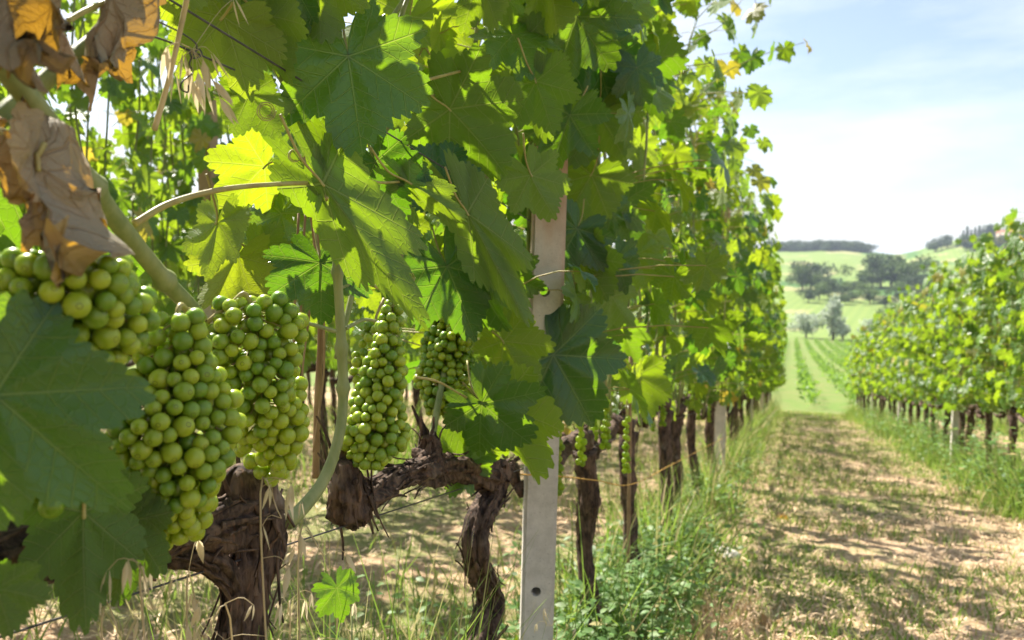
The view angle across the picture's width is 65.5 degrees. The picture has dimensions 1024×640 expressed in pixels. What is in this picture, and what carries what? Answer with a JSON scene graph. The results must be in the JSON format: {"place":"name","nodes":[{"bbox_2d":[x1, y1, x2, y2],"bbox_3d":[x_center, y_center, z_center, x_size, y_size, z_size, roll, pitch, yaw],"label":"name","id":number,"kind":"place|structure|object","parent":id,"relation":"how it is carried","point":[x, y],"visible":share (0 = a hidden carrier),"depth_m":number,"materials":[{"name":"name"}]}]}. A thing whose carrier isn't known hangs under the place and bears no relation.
{"place":"outdoors","nodes":[
{"label":"outdoors","id":0,"kind":"place"},
{"bbox_2d":[0,0,1023,253],"label":"sky","id":1,"kind":"structure","parent":0,"point":[900,129],"materials":[{"name":"white"}]},
{"bbox_2d":[1,241,1023,639],"bbox_3d":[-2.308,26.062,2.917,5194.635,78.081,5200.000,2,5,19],"label":"ground","id":2,"kind":"structure","parent":0,"point":[855,313],"depth_m":3.80,"materials":[{"name":"beige soil"}]},
{"bbox_2d":[0,0,69,214],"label":"grapevine","id":3,"kind":"object","parent":2,"relation":"on","point":[65,6],"visible":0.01,"depth_m":2.90,"materials":[{"name":"green plant"}]},
{"bbox_2d":[9,37,131,175],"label":"grapevine","id":4,"kind":"object","parent":2,"relation":"on","point":[91,134],"visible":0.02,"depth_m":5.75,"materials":[{"name":"green plant"}]},
{"bbox_2d":[95,602,138,639],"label":"wild oat","id":5,"kind":"object","parent":2,"relation":"on","point":[130,629],"visible":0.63,"depth_m":0.57,"materials":[{"name":"beige plant"}]},
{"bbox_2d":[36,0,204,357],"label":"grapevine","id":6,"kind":"object","parent":2,"relation":"on","point":[139,183],"visible":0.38,"depth_m":3.35,"materials":[{"name":"green plant"}]},
{"bbox_2d":[100,558,178,639],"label":"wild oat","id":7,"kind":"object","parent":2,"relation":"on","point":[127,572],"visible":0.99,"depth_m":0.52,"materials":[{"name":"beige plant"}]},
{"bbox_2d":[95,80,184,366],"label":"grapevine","id":8,"kind":"object","parent":2,"relation":"on","point":[129,363],"visible":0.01,"depth_m":6.09,"materials":[{"name":"green plant"}]},
{"bbox_2d":[131,84,228,350],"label":"grapevine","id":9,"kind":"object","parent":2,"relation":"on","point":[180,155],"visible":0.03,"depth_m":6.63,"materials":[{"name":"green plant"}]},
{"bbox_2d":[186,541,203,628],"bbox_3d":[-0.263,0.503,0.681,0.039,0.639,0.032,4,6,44],"label":"wild oat","id":10,"kind":"object","parent":2,"relation":"on","point":[195,607],"visible":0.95,"depth_m":0.65,"materials":[{"name":"beige plant"}]},
{"bbox_2d":[197,84,226,469],"bbox_3d":[-1.477,-0.035,3.928,0.074,2.200,0.074,2,5,19],"label":"concrete post","id":11,"kind":"object","parent":2,"relation":"on","point":[203,185],"visible":0.13,"depth_m":3.85,"materials":[{"name":"grey concrete"}]},
{"bbox_2d":[127,19,303,365],"bbox_3d":[-1.502,-0.482,3.875,0.887,3.125,1.054,2,5,19],"label":"grapevine","id":12,"kind":"object","parent":2,"relation":"on","point":[201,132],"visible":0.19,"depth_m":3.66,"materials":[{"name":"green plant"}]},
{"bbox_2d":[0,0,432,639],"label":"grapevine","id":13,"kind":"object","parent":2,"relation":"on","point":[84,502],"visible":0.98,"depth_m":0.60,"materials":[{"name":"green plant"}]},
{"bbox_2d":[185,597,254,639],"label":"wild oat","id":14,"kind":"object","parent":2,"relation":"on","point":[188,634],"visible":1,"depth_m":0.64,"materials":[{"name":"beige plant"}]},
{"bbox_2d":[226,476,293,639],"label":"wild oat","id":15,"kind":"object","parent":2,"relation":"on","point":[289,500],"visible":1,"depth_m":0.64,"materials":[{"name":"beige plant"}]},
{"bbox_2d":[169,29,372,487],"bbox_3d":[-1.239,-0.422,4.577,0.912,3.087,1.111,2,5,19],"label":"grapevine","id":16,"kind":"object","parent":2,"relation":"on","point":[311,359],"visible":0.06,"depth_m":4.66,"materials":[{"name":"green plant"}]},
{"bbox_2d":[277,590,313,639],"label":"wild oat","id":17,"kind":"object","parent":2,"relation":"on","point":[311,599],"visible":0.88,"depth_m":0.87,"materials":[{"name":"plant"}]},
{"bbox_2d":[274,502,355,639],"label":"wild oat","id":18,"kind":"object","parent":2,"relation":"on","point":[302,546],"visible":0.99,"depth_m":0.73,"materials":[{"name":"plant"}]},
{"bbox_2d":[26,512,627,639],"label":"tall grass","id":19,"kind":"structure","parent":2,"relation":"on","point":[459,631],"depth_m":1.12,"materials":[{"name":"green plant"}]},
{"bbox_2d":[314,320,352,428],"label":"grapevine","id":20,"kind":"object","parent":2,"relation":"on","point":[333,396],"visible":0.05,"depth_m":9.03,"materials":[{"name":"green plant"}]},
{"bbox_2d":[311,566,359,639],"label":"vine seedling","id":21,"kind":"object","parent":2,"relation":"on","point":[325,602],"visible":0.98,"depth_m":0.95,"materials":[{"name":"green plant"}]},
{"bbox_2d":[0,410,701,638],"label":"trellis wire","id":22,"kind":"object","parent":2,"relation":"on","point":[60,617],"visible":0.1,"depth_m":0.72,"materials":[{"name":"metal"}]},
{"bbox_2d":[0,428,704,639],"bbox_3d":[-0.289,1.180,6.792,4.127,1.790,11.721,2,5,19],"label":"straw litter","id":23,"kind":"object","parent":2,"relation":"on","point":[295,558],"visible":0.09,"depth_m":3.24,"materials":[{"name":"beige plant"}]},
{"bbox_2d":[299,145,409,384],"bbox_3d":[-0.986,-0.291,5.243,0.887,2.918,1.054,2,5,19],"label":"grapevine","id":24,"kind":"object","parent":2,"relation":"on","point":[333,379],"visible":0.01,"depth_m":5.14,"materials":[{"name":"green plant"}]},
{"bbox_2d":[5,394,726,639],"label":"turf","id":25,"kind":"structure","parent":2,"relation":"on","point":[37,630],"depth_m":2.60,"materials":[{"name":"beige plant"}]},
{"bbox_2d":[347,123,439,439],"bbox_3d":[-0.826,-0.327,5.759,0.912,3.099,1.000,2,5,19],"label":"grapevine","id":26,"kind":"object","parent":2,"relation":"on","point":[410,355],"visible":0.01,"depth_m":5.89,"materials":[{"name":"green plant"}]},
{"bbox_2d":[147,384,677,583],"bbox_3d":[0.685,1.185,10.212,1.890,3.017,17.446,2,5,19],"label":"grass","id":27,"kind":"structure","parent":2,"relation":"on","point":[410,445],"depth_m":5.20,"materials":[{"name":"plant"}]},
{"bbox_2d":[410,205,507,362],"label":"grapevine","id":28,"kind":"object","parent":2,"relation":"on","point":[478,357],"depth_m":6.98,"materials":[{"name":"green plant"}]},
{"bbox_2d":[256,0,689,639],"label":"grapevine","id":29,"kind":"object","parent":2,"relation":"on","point":[526,390],"visible":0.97,"depth_m":1.23,"materials":[{"name":"green plant"}]},
{"bbox_2d":[308,530,647,639],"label":"weeds","id":30,"kind":"object","parent":2,"relation":"on","point":[587,629],"visible":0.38,"depth_m":2.09,"materials":[{"name":"green plant"}]},
{"bbox_2d":[500,595,575,639],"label":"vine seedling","id":31,"kind":"object","parent":2,"relation":"on","point":[566,610],"visible":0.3,"depth_m":1.96,"materials":[{"name":"green plant"}]},
{"bbox_2d":[519,143,567,639],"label":"concrete post","id":32,"kind":"object","parent":2,"relation":"on","point":[547,242],"visible":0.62,"depth_m":1.52,"materials":[{"name":"grey concrete"}]},
{"bbox_2d":[169,0,678,312],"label":"trellis wire","id":33,"kind":"object","parent":32,"relation":"attached to","point":[226,34],"visible":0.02,"depth_m":0.72,"materials":[{"name":"metal"}]},
{"bbox_2d":[155,22,234,92],"bbox_3d":[-0.254,-0.203,0.623,0.006,0.049,0.120,2,5,19],"label":"tie wire","id":34,"kind":"object","parent":33,"relation":"attached to","point":[188,50],"visible":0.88,"depth_m":0.62,"materials":[{"name":"metal"}]},
{"bbox_2d":[151,0,248,130],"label":"wild oat","id":35,"kind":"object","parent":33,"relation":"hanging from","point":[196,87],"visible":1,"depth_m":0.62,"materials":[{"name":"beige plant"}]},
{"bbox_2d":[520,437,724,485],"bbox_3d":[0.724,0.526,3.344,0.031,0.795,3.998,2,5,20],"label":"wire","id":36,"kind":"object","parent":32,"relation":"attached to","point":[617,484],"visible":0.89,"depth_m":2.07,"materials":[{"name":"metal"}]},
{"bbox_2d":[355,503,750,639],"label":"weeds","id":37,"kind":"object","parent":2,"relation":"on","point":[577,588],"visible":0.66,"depth_m":2.31,"materials":[{"name":"green plant"}]},
{"bbox_2d":[400,0,735,639],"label":"grapevine","id":38,"kind":"object","parent":2,"relation":"on","point":[643,81],"visible":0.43,"depth_m":1.66,"materials":[{"name":"green plant"}]},
{"bbox_2d":[626,356,632,591],"bbox_3d":[0.367,0.555,2.496,0.012,0.921,0.011,2,5,19],"label":"stake","id":39,"kind":"object","parent":2,"relation":"on","point":[629,479],"visible":0.38,"depth_m":2.49,"materials":[{"name":"brown wood"}]},
{"bbox_2d":[525,0,751,587],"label":"grapevine","id":40,"kind":"object","parent":2,"relation":"on","point":[642,153],"visible":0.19,"depth_m":2.34,"materials":[{"name":"green plant"}]},
{"bbox_2d":[614,0,772,514],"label":"grapevine","id":41,"kind":"object","parent":2,"relation":"on","point":[756,95],"visible":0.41,"depth_m":3.55,"materials":[{"name":"green plant"}]},
{"bbox_2d":[634,84,773,502],"bbox_3d":[0.930,-0.009,4.151,0.767,2.446,1.526,2,5,19],"label":"grapevine","id":42,"kind":"object","parent":2,"relation":"on","point":[761,182],"visible":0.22,"depth_m":4.30,"materials":[{"name":"green plant"}]},
{"bbox_2d":[601,0,811,546],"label":"grapevine","id":43,"kind":"object","parent":2,"relation":"on","point":[683,150],"visible":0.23,"depth_m":3.06,"materials":[{"name":"green plant"}]},
{"bbox_2d":[643,431,786,540],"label":"weeds","id":44,"kind":"object","parent":2,"relation":"on","point":[738,505],"visible":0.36,"depth_m":4.41,"materials":[{"name":"green plant"}]},
{"bbox_2d":[714,205,729,476],"bbox_3d":[1.517,0.224,5.758,0.074,2.200,0.074,2,5,19],"label":"concrete post","id":45,"kind":"object","parent":2,"relation":"on","point":[720,416],"depth_m":5.77,"materials":[{"name":"grey concrete"}]},
{"bbox_2d":[672,172,773,446],"bbox_3d":[1.428,0.138,5.547,0.767,2.318,0.856,2,5,19],"label":"grapevine","id":46,"kind":"object","parent":2,"relation":"on","point":[743,367],"visible":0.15,"depth_m":5.46,"materials":[{"name":"green plant"}]},
{"bbox_2d":[674,123,775,483],"bbox_3d":[1.206,-0.025,4.902,0.769,2.547,1.012,2,5,19],"label":"grapevine","id":47,"kind":"object","parent":2,"relation":"on","point":[732,320],"visible":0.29,"depth_m":4.78,"materials":[{"name":"green plant"}]},
{"bbox_2d":[637,551,825,639],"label":"dead weeds","id":48,"kind":"object","parent":2,"relation":"on","point":[710,636],"visible":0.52,"depth_m":2.58,"materials":[{"name":"plant"}]},
{"bbox_2d":[692,158,782,451],"bbox_3d":[1.653,-0.023,6.183,0.812,2.728,0.913,2,5,19],"label":"grapevine","id":49,"kind":"object","parent":2,"relation":"on","point":[774,265],"visible":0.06,"depth_m":5.91,"materials":[{"name":"green plant"}]},
{"bbox_2d":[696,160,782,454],"bbox_3d":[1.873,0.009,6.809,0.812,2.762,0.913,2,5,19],"label":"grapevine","id":50,"kind":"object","parent":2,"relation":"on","point":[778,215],"visible":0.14,"depth_m":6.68,"materials":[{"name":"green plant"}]},
{"bbox_2d":[727,188,781,449],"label":"grapevine","id":51,"kind":"object","parent":2,"relation":"on","point":[771,359],"visible":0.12,"depth_m":7.27,"materials":[{"name":"green plant"}]},
{"bbox_2d":[736,235,781,440],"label":"grapevine","id":52,"kind":"object","parent":2,"relation":"on","point":[754,377],"visible":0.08,"depth_m":7.96,"materials":[{"name":"green plant"}]},
{"bbox_2d":[738,267,780,435],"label":"grapevine","id":53,"kind":"object","parent":2,"relation":"on","point":[740,413],"visible":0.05,"depth_m":8.94,"materials":[{"name":"green plant"}]},
{"bbox_2d":[744,282,780,429],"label":"grapevine","id":54,"kind":"object","parent":2,"relation":"on","point":[775,317],"visible":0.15,"depth_m":9.31,"materials":[{"name":"green plant"}]},
{"bbox_2d":[753,280,784,414],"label":"grapevine","id":55,"kind":"object","parent":2,"relation":"on","point":[780,306],"visible":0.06,"depth_m":11.08,"materials":[{"name":"green plant"}]},
{"bbox_2d":[758,247,784,386],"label":"grapevine","id":56,"kind":"object","parent":2,"relation":"on","point":[781,290],"visible":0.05,"depth_m":10.39,"materials":[{"name":"green plant"}]},
{"bbox_2d":[757,294,786,409],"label":"grapevine","id":57,"kind":"object","parent":2,"relation":"on","point":[782,333],"visible":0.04,"depth_m":12.84,"materials":[{"name":"green plant"}]},
{"bbox_2d":[784,263,813,290],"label":"tree","id":58,"kind":"object","parent":2,"relation":"on","point":[802,280],"visible":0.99,"depth_m":308.81,"materials":[{"name":"green plant"}]},
{"bbox_2d":[787,312,817,337],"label":"tree","id":59,"kind":"object","parent":2,"relation":"on","point":[805,327],"visible":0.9,"depth_m":154.70,"materials":[{"name":"green plant"}]},
{"bbox_2d":[793,337,821,406],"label":"vine row","id":60,"kind":"object","parent":2,"relation":"on","point":[805,379],"visible":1,"depth_m":32.99,"materials":[{"name":"green plant"}]},
{"bbox_2d":[794,289,820,301],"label":"tree","id":61,"kind":"object","parent":2,"relation":"on","point":[810,295],"visible":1,"depth_m":261.95,"materials":[{"name":"green plant"}]},
{"bbox_2d":[788,259,836,288],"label":"tree","id":62,"kind":"object","parent":2,"relation":"on","point":[816,268],"visible":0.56,"depth_m":311.95,"materials":[{"name":"green plant"}]},
{"bbox_2d":[801,282,832,299],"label":"tree","id":63,"kind":"object","parent":2,"relation":"on","point":[822,288],"visible":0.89,"depth_m":269.84,"materials":[{"name":"green plant"}]},
{"bbox_2d":[806,270,827,286],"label":"tree","id":64,"kind":"object","parent":2,"relation":"on","point":[814,279],"visible":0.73,"depth_m":304.69,"materials":[{"name":"green plant"}]},
{"bbox_2d":[809,293,847,339],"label":"tree","id":65,"kind":"object","parent":2,"relation":"on","point":[833,312],"visible":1,"depth_m":148.65,"materials":[{"name":"green plant"}]},
{"bbox_2d":[817,276,843,296],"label":"tree","id":66,"kind":"object","parent":2,"relation":"on","point":[831,283],"visible":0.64,"depth_m":277.22,"materials":[{"name":"green plant"}]},
{"bbox_2d":[643,409,1023,639],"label":"turf","id":67,"kind":"structure","parent":2,"relation":"on","point":[852,483],"depth_m":3.90,"materials":[{"name":"beige soil"}]},
{"bbox_2d":[804,338,869,405],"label":"grapevine row","id":68,"kind":"object","parent":2,"relation":"on","point":[833,375],"visible":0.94,"depth_m":42.54,"materials":[{"name":"leaf"},{"name":"bark"}]},
{"bbox_2d":[822,339,852,357],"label":"vine row","id":69,"kind":"object","parent":2,"relation":"on","point":[838,350],"visible":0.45,"depth_m":99.04,"materials":[{"name":"green plant"}]},
{"bbox_2d":[826,316,851,339],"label":"tree","id":70,"kind":"object","parent":2,"relation":"on","point":[849,330],"visible":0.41,"depth_m":150.49,"materials":[{"name":"green plant"}]},
{"bbox_2d":[827,291,864,302],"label":"tree","id":71,"kind":"object","parent":2,"relation":"on","point":[843,298],"visible":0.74,"depth_m":253.72,"materials":[{"name":"green plant"}]},
{"bbox_2d":[843,342,858,410],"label":"grapevine","id":72,"kind":"object","parent":2,"relation":"on","point":[846,386],"visible":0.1,"depth_m":19.91,"materials":[{"name":"green plant"}]},
{"bbox_2d":[845,334,862,411],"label":"grapevine","id":73,"kind":"object","parent":2,"relation":"on","point":[860,396],"visible":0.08,"depth_m":19.26,"materials":[{"name":"green plant"}]},
{"bbox_2d":[838,282,877,295],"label":"tree","id":74,"kind":"object","parent":2,"relation":"on","point":[861,286],"visible":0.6,"depth_m":273.96,"materials":[{"name":"green plant"}]},
{"bbox_2d":[849,337,867,411],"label":"grapevine","id":75,"kind":"object","parent":2,"relation":"on","point":[862,389],"visible":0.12,"depth_m":17.94,"materials":[{"name":"green plant"}]},
{"bbox_2d":[851,330,871,419],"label":"grapevine","id":76,"kind":"object","parent":2,"relation":"on","point":[855,353],"visible":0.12,"depth_m":17.16,"materials":[{"name":"green plant"}]},
{"bbox_2d":[852,335,873,402],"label":"grapevine","id":77,"kind":"object","parent":2,"relation":"on","point":[859,356],"visible":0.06,"depth_m":16.75,"materials":[{"name":"green plant"}]},
{"bbox_2d":[836,264,894,287],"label":"tree","id":78,"kind":"object","parent":2,"relation":"on","point":[866,277],"visible":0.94,"depth_m":312.08,"materials":[{"name":"green plant"}]},
{"bbox_2d":[856,325,878,421],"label":"grapevine","id":79,"kind":"object","parent":2,"relation":"on","point":[861,362],"visible":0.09,"depth_m":16.02,"materials":[{"name":"green plant"}]},
{"bbox_2d":[858,288,880,303],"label":"tree","id":80,"kind":"object","parent":2,"relation":"on","point":[869,296],"visible":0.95,"depth_m":255.42,"materials":[{"name":"green plant"}]},
{"bbox_2d":[859,326,880,420],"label":"grapevine","id":81,"kind":"object","parent":2,"relation":"on","point":[875,396],"visible":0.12,"depth_m":15.41,"materials":[{"name":"green plant"}]},
{"bbox_2d":[861,317,891,418],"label":"grapevine","id":82,"kind":"object","parent":2,"relation":"on","point":[869,356],"visible":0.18,"depth_m":14.61,"materials":[{"name":"green plant"}]},
{"bbox_2d":[813,338,940,411],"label":"grapevine row","id":83,"kind":"object","parent":2,"relation":"on","point":[829,354],"visible":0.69,"depth_m":72.90,"materials":[{"name":"green plant"}]},
{"bbox_2d":[864,323,891,420],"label":"grapevine","id":84,"kind":"object","parent":2,"relation":"on","point":[876,390],"visible":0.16,"depth_m":14.16,"materials":[{"name":"green plant"}]},
{"bbox_2d":[859,253,903,287],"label":"tree","id":85,"kind":"object","parent":2,"relation":"on","point":[871,261],"visible":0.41,"depth_m":315.99,"materials":[{"name":"green plant"}]},
{"bbox_2d":[872,294,898,306],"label":"tree","id":86,"kind":"object","parent":2,"relation":"on","point":[883,300],"visible":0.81,"depth_m":244.16,"materials":[{"name":"green plant"}]},
{"bbox_2d":[867,311,904,416],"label":"grapevine","id":87,"kind":"object","parent":2,"relation":"on","point":[880,356],"visible":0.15,"depth_m":13.46,"materials":[{"name":"green plant"}]},
{"bbox_2d":[873,313,905,421],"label":"grapevine","id":88,"kind":"object","parent":2,"relation":"on","point":[882,376],"visible":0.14,"depth_m":12.80,"materials":[{"name":"green plant"}]},
{"bbox_2d":[874,308,911,419],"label":"grapevine","id":89,"kind":"object","parent":2,"relation":"on","point":[887,311],"visible":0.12,"depth_m":12.14,"materials":[{"name":"green plant"}]},
{"bbox_2d":[870,257,930,282],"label":"tree","id":90,"kind":"object","parent":2,"relation":"on","point":[890,271],"visible":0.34,"depth_m":309.65,"materials":[{"name":"green plant"}]},
{"bbox_2d":[864,251,939,287],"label":"tree","id":91,"kind":"object","parent":2,"relation":"on","point":[898,261],"visible":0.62,"depth_m":311.22,"materials":[{"name":"green plant"}]},
{"bbox_2d":[879,309,926,430],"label":"grapevine","id":92,"kind":"object","parent":2,"relation":"on","point":[900,396],"visible":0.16,"depth_m":11.57,"materials":[{"name":"green plant"}]},
{"bbox_2d":[886,295,931,425],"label":"grapevine","id":93,"kind":"object","parent":2,"relation":"on","point":[899,376],"visible":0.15,"depth_m":10.97,"materials":[{"name":"green plant"}]},
{"bbox_2d":[895,260,931,286],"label":"tree","id":94,"kind":"object","parent":2,"relation":"on","point":[913,267],"visible":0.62,"depth_m":301.92,"materials":[{"name":"green plant"}]},
{"bbox_2d":[900,274,929,289],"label":"tree","id":95,"kind":"object","parent":2,"relation":"on","point":[912,280],"visible":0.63,"depth_m":292.82,"materials":[{"name":"green plant"}]},
{"bbox_2d":[889,284,946,438],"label":"grapevine","id":96,"kind":"object","parent":2,"relation":"on","point":[912,315],"visible":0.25,"depth_m":10.20,"materials":[{"name":"green plant"}]},
{"bbox_2d":[898,293,950,443],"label":"grapevine","id":97,"kind":"object","parent":2,"relation":"on","point":[926,405],"visible":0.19,"depth_m":9.64,"materials":[{"name":"green plant"}]},
{"bbox_2d":[832,395,1023,521],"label":"grass","id":98,"kind":"structure","parent":2,"relation":"on","point":[1015,508],"depth_m":6.72,"materials":[{"name":"green plant"}]},
{"bbox_2d":[905,295,952,450],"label":"grapevine","id":99,"kind":"object","parent":2,"relation":"on","point":[920,379],"visible":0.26,"depth_m":9.09,"materials":[{"name":"green plant"}]},
{"bbox_2d":[910,260,987,459],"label":"grapevine","id":100,"kind":"object","parent":2,"relation":"on","point":[929,325],"visible":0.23,"depth_m":8.36,"materials":[{"name":"green plant"}]},
{"bbox_2d":[950,369,961,458],"bbox_3d":[4.546,0.716,8.127,0.074,1.800,0.074,2,5,19],"label":"concrete post","id":101,"kind":"object","parent":2,"relation":"on","point":[955,418],"depth_m":8.13,"materials":[{"name":"grey concrete"}]},
{"bbox_2d":[919,266,1019,455],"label":"grapevine","id":102,"kind":"object","parent":2,"relation":"on","point":[962,408],"visible":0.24,"depth_m":7.70,"materials":[{"name":"green plant"}]},
{"bbox_2d":[920,407,1023,442],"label":"grass","id":103,"kind":"structure","parent":2,"relation":"on","point":[997,423],"depth_m":15.71,"materials":[{"name":"green plant"}]},
{"bbox_2d":[931,257,1022,459],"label":"grapevine","id":104,"kind":"object","parent":2,"relation":"on","point":[956,309],"visible":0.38,"depth_m":7.12,"materials":[{"name":"green plant"}]},
{"bbox_2d":[943,232,1023,472],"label":"grapevine","id":105,"kind":"object","parent":2,"relation":"on","point":[969,335],"visible":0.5,"depth_m":6.42,"materials":[{"name":"green plant"}]},
{"bbox_2d":[962,221,1023,483],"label":"grapevine","id":106,"kind":"object","parent":2,"relation":"on","point":[1002,372],"visible":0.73,"depth_m":5.93,"materials":[{"name":"green plant"}]},
{"bbox_2d":[974,207,1023,416],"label":"grapevine","id":107,"kind":"object","parent":2,"relation":"on","point":[1014,359],"visible":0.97,"depth_m":5.29,"materials":[{"name":"green plant"}]},
{"bbox_2d":[437,393,785,639],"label":"grass","id":108,"kind":"structure","parent":0,"point":[761,429],"depth_m":3.24,"materials":[{"name":"green plant"}]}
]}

